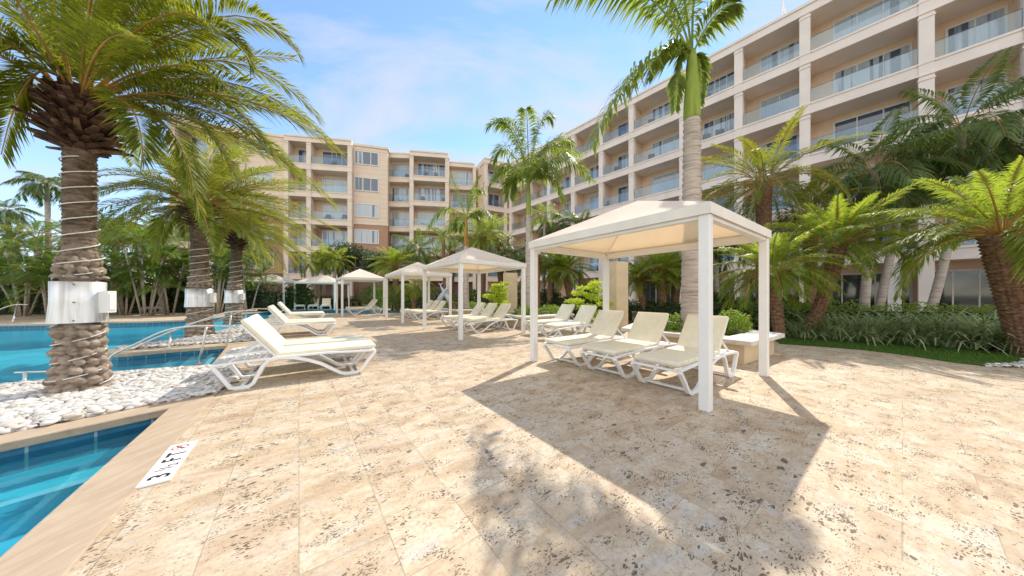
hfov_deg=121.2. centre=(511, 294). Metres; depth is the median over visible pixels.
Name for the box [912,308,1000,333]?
variegated clump
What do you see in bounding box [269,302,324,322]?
sun lounger
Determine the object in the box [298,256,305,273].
balcony door
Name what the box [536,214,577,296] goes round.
palm tree
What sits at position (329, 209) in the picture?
balcony door
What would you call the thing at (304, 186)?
balcony door
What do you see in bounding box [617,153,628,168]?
balcony door
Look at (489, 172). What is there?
balcony door
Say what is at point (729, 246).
balcony door
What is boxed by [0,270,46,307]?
garden shrub
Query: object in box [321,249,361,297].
leafy tree
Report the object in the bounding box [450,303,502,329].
sun lounger
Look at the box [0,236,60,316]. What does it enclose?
areca clump
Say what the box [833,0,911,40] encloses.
balcony door
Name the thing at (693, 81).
royal palm
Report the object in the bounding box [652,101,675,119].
balcony door
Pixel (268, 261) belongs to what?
window
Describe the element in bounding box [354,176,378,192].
window
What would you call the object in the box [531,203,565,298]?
palm tree
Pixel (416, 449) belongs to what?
deck
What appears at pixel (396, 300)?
garden shrub
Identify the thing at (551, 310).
planter shrub
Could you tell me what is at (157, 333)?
handrail
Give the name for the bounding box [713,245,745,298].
palm tree
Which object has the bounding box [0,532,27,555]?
pool step
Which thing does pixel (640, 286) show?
palm tree
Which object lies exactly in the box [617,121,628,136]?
balcony door
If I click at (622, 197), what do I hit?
balcony door
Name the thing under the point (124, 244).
palm tree
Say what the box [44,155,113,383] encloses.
rope light
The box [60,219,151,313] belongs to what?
palm tree
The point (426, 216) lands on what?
balcony door
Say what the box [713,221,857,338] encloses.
palm tree
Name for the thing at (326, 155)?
balcony door
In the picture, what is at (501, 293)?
golden shrub
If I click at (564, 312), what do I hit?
sun lounger
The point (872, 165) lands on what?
balcony door
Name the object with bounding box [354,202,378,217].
window
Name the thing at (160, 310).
palm tree
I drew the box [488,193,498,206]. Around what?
balcony door
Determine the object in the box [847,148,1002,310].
palm tree
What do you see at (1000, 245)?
palm tree
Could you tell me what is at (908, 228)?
balcony door
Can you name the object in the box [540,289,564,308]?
garden shrub
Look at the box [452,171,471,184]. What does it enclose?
balcony door
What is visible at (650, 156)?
balcony chair
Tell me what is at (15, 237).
palm tree
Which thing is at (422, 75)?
sky
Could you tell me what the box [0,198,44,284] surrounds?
palm tree
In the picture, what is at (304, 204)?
balcony door
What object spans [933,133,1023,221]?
palm tree
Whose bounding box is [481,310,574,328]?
stone planter
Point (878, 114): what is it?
balcony door
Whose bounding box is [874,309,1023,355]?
variegated clump
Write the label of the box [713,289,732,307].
garden shrub
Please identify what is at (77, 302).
trunk guard
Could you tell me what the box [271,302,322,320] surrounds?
sun lounger
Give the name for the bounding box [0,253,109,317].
areca clump
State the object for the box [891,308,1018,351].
variegated clump
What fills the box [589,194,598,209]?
balcony door
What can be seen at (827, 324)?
variegated clump
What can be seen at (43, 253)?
areca clump
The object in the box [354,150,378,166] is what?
window
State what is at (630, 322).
planting bed
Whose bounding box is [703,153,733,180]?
balcony door
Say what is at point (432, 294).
garden shrub
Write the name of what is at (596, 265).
balcony door
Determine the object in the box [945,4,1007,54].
balcony door
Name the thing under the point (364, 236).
window
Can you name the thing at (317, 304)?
sun lounger
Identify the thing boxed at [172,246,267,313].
areca clump
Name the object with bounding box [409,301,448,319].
sun lounger
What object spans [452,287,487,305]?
garden shrub
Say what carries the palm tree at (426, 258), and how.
on the deck
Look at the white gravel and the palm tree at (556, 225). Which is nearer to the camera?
the white gravel
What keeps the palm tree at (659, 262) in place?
on the planting bed at (630, 322)
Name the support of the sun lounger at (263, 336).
on the deck
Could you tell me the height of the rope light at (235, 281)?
2.623 m
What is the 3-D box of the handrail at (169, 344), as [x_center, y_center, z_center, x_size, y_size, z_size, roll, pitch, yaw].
[-8.066,0.941,7.332,2.428,1.029,0.388,0,0,-19]
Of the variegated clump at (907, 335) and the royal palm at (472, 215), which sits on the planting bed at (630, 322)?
the variegated clump at (907, 335)
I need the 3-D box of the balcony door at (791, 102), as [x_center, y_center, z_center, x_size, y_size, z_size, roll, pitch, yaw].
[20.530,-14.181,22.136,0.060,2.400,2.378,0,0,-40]
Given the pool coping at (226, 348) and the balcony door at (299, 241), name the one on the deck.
the pool coping at (226, 348)
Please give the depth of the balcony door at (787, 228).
22.21 m
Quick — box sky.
[0,0,809,277]
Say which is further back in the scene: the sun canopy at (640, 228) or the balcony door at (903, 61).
the balcony door at (903, 61)
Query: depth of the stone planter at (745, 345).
5.86 m
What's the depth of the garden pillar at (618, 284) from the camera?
10.68 m
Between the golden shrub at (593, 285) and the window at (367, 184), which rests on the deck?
the golden shrub at (593, 285)
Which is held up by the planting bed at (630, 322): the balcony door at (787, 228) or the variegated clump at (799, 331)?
the variegated clump at (799, 331)
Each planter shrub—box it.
[447,301,470,308]
[469,301,476,308]
[513,304,542,315]
[538,304,559,314]
[664,312,682,331]
[716,308,752,335]
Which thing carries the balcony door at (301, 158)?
in the hotel building
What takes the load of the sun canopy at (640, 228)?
on the deck
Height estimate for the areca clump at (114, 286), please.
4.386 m
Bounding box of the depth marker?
[135,440,197,488]
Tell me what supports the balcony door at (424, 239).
in the hotel building
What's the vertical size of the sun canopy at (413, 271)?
3.060 m
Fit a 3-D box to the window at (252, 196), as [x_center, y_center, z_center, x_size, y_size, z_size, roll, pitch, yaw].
[-30.779,-11.124,35.315,2.716,1.870,0.090,0,0,-19]
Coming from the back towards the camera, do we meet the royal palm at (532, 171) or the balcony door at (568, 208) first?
the balcony door at (568, 208)
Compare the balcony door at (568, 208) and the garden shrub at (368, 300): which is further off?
the balcony door at (568, 208)
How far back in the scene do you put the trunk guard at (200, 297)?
8.98 m
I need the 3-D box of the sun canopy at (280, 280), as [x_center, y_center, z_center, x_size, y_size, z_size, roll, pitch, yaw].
[-20.500,-0.180,24.740,3.476,3.060,2.561,0,0,-5]
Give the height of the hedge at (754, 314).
1.411 m
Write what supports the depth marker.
on the deck
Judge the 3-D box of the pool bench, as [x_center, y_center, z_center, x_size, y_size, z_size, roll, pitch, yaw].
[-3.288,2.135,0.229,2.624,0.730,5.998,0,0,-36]
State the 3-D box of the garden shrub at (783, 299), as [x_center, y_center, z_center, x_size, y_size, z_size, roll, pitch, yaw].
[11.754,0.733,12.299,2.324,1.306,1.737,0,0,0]
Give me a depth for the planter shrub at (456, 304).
17.06 m
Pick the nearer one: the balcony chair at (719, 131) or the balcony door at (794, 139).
the balcony door at (794, 139)
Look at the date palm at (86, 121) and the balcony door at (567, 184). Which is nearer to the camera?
the date palm at (86, 121)
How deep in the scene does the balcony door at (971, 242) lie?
16.18 m
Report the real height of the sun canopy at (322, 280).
3.060 m
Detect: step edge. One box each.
[0,476,91,556]
[204,357,214,364]
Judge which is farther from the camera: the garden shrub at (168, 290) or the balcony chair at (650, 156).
the balcony chair at (650, 156)
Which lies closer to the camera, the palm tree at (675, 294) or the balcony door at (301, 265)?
the palm tree at (675, 294)
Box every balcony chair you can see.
[648,153,654,158]
[702,133,710,139]
[715,128,724,135]
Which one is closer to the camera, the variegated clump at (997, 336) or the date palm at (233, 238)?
the variegated clump at (997, 336)
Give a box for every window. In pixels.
[247,137,273,154]
[247,166,273,183]
[247,196,273,210]
[247,253,273,267]
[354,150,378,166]
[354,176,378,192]
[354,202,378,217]
[354,229,378,243]
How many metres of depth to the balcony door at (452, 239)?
44.26 m
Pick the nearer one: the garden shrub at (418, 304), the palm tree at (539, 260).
the palm tree at (539, 260)
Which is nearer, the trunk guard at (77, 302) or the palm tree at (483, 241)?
the trunk guard at (77, 302)
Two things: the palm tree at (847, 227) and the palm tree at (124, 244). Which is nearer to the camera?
the palm tree at (847, 227)
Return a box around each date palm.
[0,0,349,393]
[97,131,340,337]
[167,194,317,324]
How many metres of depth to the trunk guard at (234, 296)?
12.94 m
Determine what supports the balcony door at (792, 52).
in the hotel building
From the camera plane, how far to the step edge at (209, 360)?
6.96 m
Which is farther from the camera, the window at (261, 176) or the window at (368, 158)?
the window at (368, 158)
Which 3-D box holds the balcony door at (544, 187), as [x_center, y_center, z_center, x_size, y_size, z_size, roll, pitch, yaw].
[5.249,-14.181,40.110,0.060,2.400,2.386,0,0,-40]
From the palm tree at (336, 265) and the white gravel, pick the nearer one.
the white gravel
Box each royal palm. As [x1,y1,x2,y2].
[425,171,504,308]
[483,105,595,311]
[545,0,747,330]
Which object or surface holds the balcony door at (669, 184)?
in the hotel building
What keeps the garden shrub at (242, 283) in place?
on the deck
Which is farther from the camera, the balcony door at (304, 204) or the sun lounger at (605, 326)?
the balcony door at (304, 204)
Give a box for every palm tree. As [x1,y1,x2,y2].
[0,171,61,259]
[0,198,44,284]
[0,215,103,290]
[0,223,61,281]
[0,227,29,246]
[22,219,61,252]
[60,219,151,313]
[100,220,184,284]
[116,210,188,312]
[121,215,184,268]
[218,224,251,288]
[242,241,280,290]
[287,250,338,305]
[304,243,340,297]
[308,247,357,298]
[365,246,414,310]
[388,228,445,308]
[390,278,435,308]
[411,223,463,302]
[429,233,469,300]
[450,207,515,302]
[479,231,525,288]
[495,246,525,280]
[517,242,562,307]
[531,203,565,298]
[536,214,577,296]
[538,252,584,304]
[540,253,597,298]
[561,209,590,298]
[623,258,672,310]
[627,251,681,306]
[645,252,719,306]
[682,105,884,305]
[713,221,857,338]
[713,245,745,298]
[740,160,896,303]
[752,179,960,331]
[802,106,988,310]
[844,155,1023,354]
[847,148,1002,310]
[863,46,1023,311]
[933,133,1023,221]
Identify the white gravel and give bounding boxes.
[983,358,1023,367]
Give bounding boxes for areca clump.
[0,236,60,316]
[0,247,22,291]
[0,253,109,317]
[9,238,137,290]
[14,248,60,266]
[97,221,189,315]
[99,249,176,314]
[109,245,216,314]
[159,257,217,288]
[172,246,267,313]
[186,254,287,311]
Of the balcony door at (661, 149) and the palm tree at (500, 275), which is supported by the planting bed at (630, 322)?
the palm tree at (500, 275)
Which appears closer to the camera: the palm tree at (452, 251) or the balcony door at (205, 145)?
the palm tree at (452, 251)
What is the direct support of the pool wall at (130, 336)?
on the pool floor
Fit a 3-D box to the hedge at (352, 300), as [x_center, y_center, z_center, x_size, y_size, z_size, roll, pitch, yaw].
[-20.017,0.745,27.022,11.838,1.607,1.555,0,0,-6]
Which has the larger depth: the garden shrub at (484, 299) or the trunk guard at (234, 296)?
the garden shrub at (484, 299)
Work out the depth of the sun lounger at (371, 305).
19.58 m
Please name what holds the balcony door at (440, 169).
in the hotel building
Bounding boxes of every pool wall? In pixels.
[0,315,268,370]
[0,445,126,490]
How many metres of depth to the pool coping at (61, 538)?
2.03 m
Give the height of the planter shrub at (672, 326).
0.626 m
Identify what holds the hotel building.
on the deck
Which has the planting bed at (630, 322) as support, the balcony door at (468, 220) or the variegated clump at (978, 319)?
the variegated clump at (978, 319)
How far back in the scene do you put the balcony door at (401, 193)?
41.70 m
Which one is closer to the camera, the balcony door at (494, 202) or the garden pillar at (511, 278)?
the garden pillar at (511, 278)
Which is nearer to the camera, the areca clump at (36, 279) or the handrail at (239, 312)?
the handrail at (239, 312)
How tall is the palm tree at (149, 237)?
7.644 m
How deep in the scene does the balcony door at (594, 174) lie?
34.64 m
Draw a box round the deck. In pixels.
[0,303,1023,575]
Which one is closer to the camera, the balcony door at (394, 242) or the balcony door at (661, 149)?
the balcony door at (661, 149)
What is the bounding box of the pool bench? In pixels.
[0,461,108,541]
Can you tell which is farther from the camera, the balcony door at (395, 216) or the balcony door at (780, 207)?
the balcony door at (395, 216)
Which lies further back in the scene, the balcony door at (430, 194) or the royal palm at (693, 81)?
the balcony door at (430, 194)
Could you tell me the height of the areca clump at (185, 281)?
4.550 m
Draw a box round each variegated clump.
[757,319,850,341]
[772,310,860,331]
[786,310,891,340]
[806,305,905,325]
[817,311,936,346]
[843,311,996,349]
[845,305,978,331]
[859,305,992,327]
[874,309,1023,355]
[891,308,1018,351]
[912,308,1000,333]
[922,309,1019,355]
[951,306,996,325]
[953,308,1006,350]
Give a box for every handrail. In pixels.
[0,304,28,321]
[13,371,45,381]
[108,325,234,368]
[135,310,256,348]
[214,308,266,330]
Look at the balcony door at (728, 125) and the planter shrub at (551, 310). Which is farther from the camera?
the balcony door at (728, 125)
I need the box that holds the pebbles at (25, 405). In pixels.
[0,364,245,433]
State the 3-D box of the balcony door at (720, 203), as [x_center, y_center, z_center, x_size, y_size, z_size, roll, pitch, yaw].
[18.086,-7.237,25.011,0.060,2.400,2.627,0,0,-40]
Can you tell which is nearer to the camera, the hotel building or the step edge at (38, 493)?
the step edge at (38, 493)
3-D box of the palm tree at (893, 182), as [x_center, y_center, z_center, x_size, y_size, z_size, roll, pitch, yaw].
[15.583,-2.808,12.261,4.482,8.375,5.651,0,0,0]
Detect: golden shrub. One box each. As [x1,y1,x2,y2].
[481,281,511,313]
[564,279,613,327]
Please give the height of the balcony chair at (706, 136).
0.900 m
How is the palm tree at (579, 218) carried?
on the planting bed at (630, 322)
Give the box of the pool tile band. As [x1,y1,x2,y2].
[0,418,157,476]
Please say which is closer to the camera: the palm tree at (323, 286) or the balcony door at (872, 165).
the balcony door at (872, 165)
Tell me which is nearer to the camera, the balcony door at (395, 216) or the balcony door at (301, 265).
the balcony door at (301, 265)
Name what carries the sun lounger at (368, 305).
on the deck
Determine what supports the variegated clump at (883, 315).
on the planting bed at (630, 322)
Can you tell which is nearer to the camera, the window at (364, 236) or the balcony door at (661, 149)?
the balcony door at (661, 149)
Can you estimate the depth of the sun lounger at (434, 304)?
16.40 m
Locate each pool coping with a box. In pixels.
[0,309,393,381]
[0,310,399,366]
[0,393,216,575]
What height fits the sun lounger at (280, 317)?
0.992 m
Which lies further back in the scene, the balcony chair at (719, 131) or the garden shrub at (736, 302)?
the balcony chair at (719, 131)
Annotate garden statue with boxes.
[433,282,452,312]
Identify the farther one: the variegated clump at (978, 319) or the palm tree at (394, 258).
the palm tree at (394, 258)
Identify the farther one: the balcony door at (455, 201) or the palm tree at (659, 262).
the balcony door at (455, 201)
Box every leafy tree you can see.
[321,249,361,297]
[327,240,377,298]
[360,251,389,305]
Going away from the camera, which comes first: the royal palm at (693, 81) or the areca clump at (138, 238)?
the royal palm at (693, 81)
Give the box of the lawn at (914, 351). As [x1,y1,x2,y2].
[776,337,1022,366]
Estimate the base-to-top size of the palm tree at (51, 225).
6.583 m
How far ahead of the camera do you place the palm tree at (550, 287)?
18.28 m
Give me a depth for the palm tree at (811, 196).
12.82 m
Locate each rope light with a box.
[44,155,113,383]
[185,248,213,323]
[225,260,242,314]
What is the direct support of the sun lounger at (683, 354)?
on the deck
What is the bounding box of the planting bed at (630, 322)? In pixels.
[570,317,1007,352]
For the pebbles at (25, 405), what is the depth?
3.68 m
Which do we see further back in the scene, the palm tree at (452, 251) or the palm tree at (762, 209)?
the palm tree at (452, 251)
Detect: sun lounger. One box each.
[209,317,375,389]
[223,314,366,374]
[267,305,332,331]
[267,306,335,335]
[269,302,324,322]
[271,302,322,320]
[308,298,319,309]
[320,298,331,309]
[345,299,378,313]
[347,299,382,314]
[400,300,436,317]
[404,300,443,318]
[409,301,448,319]
[440,302,491,327]
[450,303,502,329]
[463,303,517,332]
[524,304,579,335]
[541,305,596,337]
[543,310,628,366]
[580,312,676,378]
[630,314,738,395]
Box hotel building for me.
[168,0,1023,312]
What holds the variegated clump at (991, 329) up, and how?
on the planting bed at (630, 322)
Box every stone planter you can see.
[439,307,483,315]
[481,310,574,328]
[621,321,784,363]
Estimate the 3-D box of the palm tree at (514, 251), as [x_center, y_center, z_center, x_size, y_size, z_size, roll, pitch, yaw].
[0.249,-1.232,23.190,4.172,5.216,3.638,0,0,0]
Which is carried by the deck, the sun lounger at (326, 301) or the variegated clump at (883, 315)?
the sun lounger at (326, 301)
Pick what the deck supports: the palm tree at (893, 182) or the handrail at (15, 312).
the handrail at (15, 312)
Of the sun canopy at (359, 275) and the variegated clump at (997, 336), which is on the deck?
the sun canopy at (359, 275)
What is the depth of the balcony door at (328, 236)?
38.27 m
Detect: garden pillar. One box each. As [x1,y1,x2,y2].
[503,273,518,310]
[609,261,627,330]
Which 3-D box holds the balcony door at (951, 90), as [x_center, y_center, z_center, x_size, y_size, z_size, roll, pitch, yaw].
[25.723,-10.709,16.027,0.060,2.400,1.867,0,0,-40]
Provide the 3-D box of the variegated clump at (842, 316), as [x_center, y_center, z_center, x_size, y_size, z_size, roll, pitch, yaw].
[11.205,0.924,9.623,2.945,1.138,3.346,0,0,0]
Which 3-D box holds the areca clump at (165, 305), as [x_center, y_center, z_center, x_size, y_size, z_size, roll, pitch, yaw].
[-22.167,-0.826,18.730,4.674,4.389,4.819,0,0,0]
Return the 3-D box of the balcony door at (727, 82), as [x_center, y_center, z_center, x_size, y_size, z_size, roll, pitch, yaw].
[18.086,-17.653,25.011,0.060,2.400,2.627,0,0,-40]
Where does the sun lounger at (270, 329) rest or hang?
on the deck
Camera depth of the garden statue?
21.37 m
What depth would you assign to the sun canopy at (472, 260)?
9.91 m
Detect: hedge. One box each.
[0,281,283,314]
[277,295,364,308]
[542,297,743,320]
[723,298,999,330]
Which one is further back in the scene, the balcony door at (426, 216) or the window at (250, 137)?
the balcony door at (426, 216)
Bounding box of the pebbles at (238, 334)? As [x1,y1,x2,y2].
[116,326,252,349]
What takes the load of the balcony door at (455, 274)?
in the hotel building
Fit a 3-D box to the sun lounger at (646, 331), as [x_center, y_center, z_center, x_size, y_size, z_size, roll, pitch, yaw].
[2.224,0.859,5.326,2.084,0.992,0.716,0,0,-36]
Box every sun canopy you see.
[246,274,302,308]
[293,275,349,309]
[335,269,384,315]
[385,262,451,322]
[422,247,526,339]
[529,201,771,411]
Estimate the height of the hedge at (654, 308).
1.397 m
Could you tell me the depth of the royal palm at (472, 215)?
17.11 m
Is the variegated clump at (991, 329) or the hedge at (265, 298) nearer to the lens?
the variegated clump at (991, 329)
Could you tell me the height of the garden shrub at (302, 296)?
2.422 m
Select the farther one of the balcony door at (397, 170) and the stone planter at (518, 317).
the balcony door at (397, 170)
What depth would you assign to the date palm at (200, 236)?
8.90 m
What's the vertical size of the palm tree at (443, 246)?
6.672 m
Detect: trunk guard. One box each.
[45,281,116,323]
[184,289,216,306]
[224,290,244,302]
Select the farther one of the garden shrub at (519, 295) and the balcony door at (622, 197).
the balcony door at (622, 197)
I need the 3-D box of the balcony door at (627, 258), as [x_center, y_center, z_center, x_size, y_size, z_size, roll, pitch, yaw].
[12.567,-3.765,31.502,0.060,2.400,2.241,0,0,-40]
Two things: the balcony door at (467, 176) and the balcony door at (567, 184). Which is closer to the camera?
the balcony door at (567, 184)
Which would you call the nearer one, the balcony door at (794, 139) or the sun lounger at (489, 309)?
the sun lounger at (489, 309)
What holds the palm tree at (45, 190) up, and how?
on the deck
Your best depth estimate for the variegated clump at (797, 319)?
9.93 m
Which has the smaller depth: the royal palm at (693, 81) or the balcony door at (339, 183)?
the royal palm at (693, 81)
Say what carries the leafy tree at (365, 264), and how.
on the deck
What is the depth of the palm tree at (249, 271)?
25.85 m
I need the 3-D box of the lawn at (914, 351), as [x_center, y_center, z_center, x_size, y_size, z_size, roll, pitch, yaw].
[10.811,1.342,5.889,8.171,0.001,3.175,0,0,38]
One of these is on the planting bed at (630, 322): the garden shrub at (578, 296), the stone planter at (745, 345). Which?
the garden shrub at (578, 296)
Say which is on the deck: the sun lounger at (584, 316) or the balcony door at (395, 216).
the sun lounger at (584, 316)
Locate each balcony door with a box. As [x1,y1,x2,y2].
[191,137,207,152]
[298,149,305,162]
[298,177,305,190]
[298,203,305,217]
[298,229,305,245]
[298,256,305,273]
[322,151,346,165]
[322,177,346,192]
[322,204,346,219]
[322,230,346,245]
[391,163,408,176]
[391,187,408,201]
[391,211,408,225]
[391,236,408,250]
[417,163,444,176]
[417,187,444,201]
[417,211,444,225]
[418,235,443,250]
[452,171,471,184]
[452,193,471,207]
[452,216,471,230]
[452,239,463,251]
[454,273,471,276]
[488,170,498,182]
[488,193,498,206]
[488,272,497,276]
[543,185,546,195]
[564,175,570,188]
[564,202,570,216]
[589,164,598,178]
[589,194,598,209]
[589,258,598,270]
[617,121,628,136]
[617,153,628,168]
[617,185,628,202]
[617,257,628,268]
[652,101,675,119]
[652,133,678,156]
[652,169,678,193]
[703,111,733,136]
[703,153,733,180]
[703,194,733,211]
[706,70,733,94]
[722,246,733,261]
[759,39,798,73]
[759,86,798,119]
[759,133,798,165]
[771,228,797,257]
[772,180,798,210]
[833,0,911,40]
[833,42,911,93]
[833,100,911,146]
[833,160,900,198]
[847,215,911,252]
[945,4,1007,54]
[945,71,1007,115]
[945,202,1004,245]
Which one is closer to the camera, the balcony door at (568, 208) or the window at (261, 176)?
the window at (261, 176)
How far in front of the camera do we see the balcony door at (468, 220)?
44.38 m
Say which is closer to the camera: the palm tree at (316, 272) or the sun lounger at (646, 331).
the sun lounger at (646, 331)
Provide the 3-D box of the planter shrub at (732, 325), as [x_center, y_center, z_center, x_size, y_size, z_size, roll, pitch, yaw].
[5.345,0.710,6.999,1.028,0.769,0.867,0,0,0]
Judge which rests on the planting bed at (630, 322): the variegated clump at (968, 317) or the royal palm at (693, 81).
the variegated clump at (968, 317)
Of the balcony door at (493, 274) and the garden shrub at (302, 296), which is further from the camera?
the balcony door at (493, 274)
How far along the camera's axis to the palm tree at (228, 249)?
23.92 m
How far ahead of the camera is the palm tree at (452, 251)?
24.80 m
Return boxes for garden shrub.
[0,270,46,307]
[123,273,188,307]
[213,275,266,299]
[278,284,317,309]
[359,283,388,307]
[370,284,411,310]
[400,289,427,308]
[420,286,447,304]
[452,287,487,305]
[476,291,499,306]
[517,281,520,308]
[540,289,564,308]
[557,290,601,303]
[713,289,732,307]
[720,297,758,309]
[782,297,808,309]
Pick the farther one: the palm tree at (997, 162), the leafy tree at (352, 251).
the leafy tree at (352, 251)
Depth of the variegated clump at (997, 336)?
7.10 m
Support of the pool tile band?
attached to the pool wall at (27, 476)
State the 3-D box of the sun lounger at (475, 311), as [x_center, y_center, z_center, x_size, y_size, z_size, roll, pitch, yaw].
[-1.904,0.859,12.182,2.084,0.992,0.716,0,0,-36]
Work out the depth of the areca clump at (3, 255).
17.56 m
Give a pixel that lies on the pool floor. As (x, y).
(18, 359)
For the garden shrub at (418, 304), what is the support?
on the deck
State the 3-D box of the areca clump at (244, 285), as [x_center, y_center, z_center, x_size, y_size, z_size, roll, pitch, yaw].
[-20.187,-0.855,21.672,4.153,4.440,5.348,0,0,17]
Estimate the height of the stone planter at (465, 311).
0.470 m
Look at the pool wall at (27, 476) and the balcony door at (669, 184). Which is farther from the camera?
the balcony door at (669, 184)
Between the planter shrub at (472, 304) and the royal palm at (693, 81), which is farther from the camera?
the planter shrub at (472, 304)
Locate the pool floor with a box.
[0,343,134,383]
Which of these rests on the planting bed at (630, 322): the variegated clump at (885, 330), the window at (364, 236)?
the variegated clump at (885, 330)
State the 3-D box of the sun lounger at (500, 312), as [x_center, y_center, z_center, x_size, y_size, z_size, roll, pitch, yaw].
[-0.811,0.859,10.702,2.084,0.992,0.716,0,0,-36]
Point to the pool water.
(171, 325)
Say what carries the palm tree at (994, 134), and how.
on the planting bed at (630, 322)
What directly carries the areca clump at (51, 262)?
on the deck
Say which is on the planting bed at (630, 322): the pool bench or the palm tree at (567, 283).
the palm tree at (567, 283)
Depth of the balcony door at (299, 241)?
37.61 m
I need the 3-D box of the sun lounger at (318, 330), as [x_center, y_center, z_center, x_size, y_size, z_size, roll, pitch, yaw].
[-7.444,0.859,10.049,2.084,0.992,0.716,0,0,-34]
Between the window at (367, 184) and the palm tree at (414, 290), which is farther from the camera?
the window at (367, 184)
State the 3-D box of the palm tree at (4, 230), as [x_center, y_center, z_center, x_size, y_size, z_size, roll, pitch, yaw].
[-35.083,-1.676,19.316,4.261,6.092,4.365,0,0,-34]
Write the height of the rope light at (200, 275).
2.603 m
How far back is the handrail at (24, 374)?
4.75 m

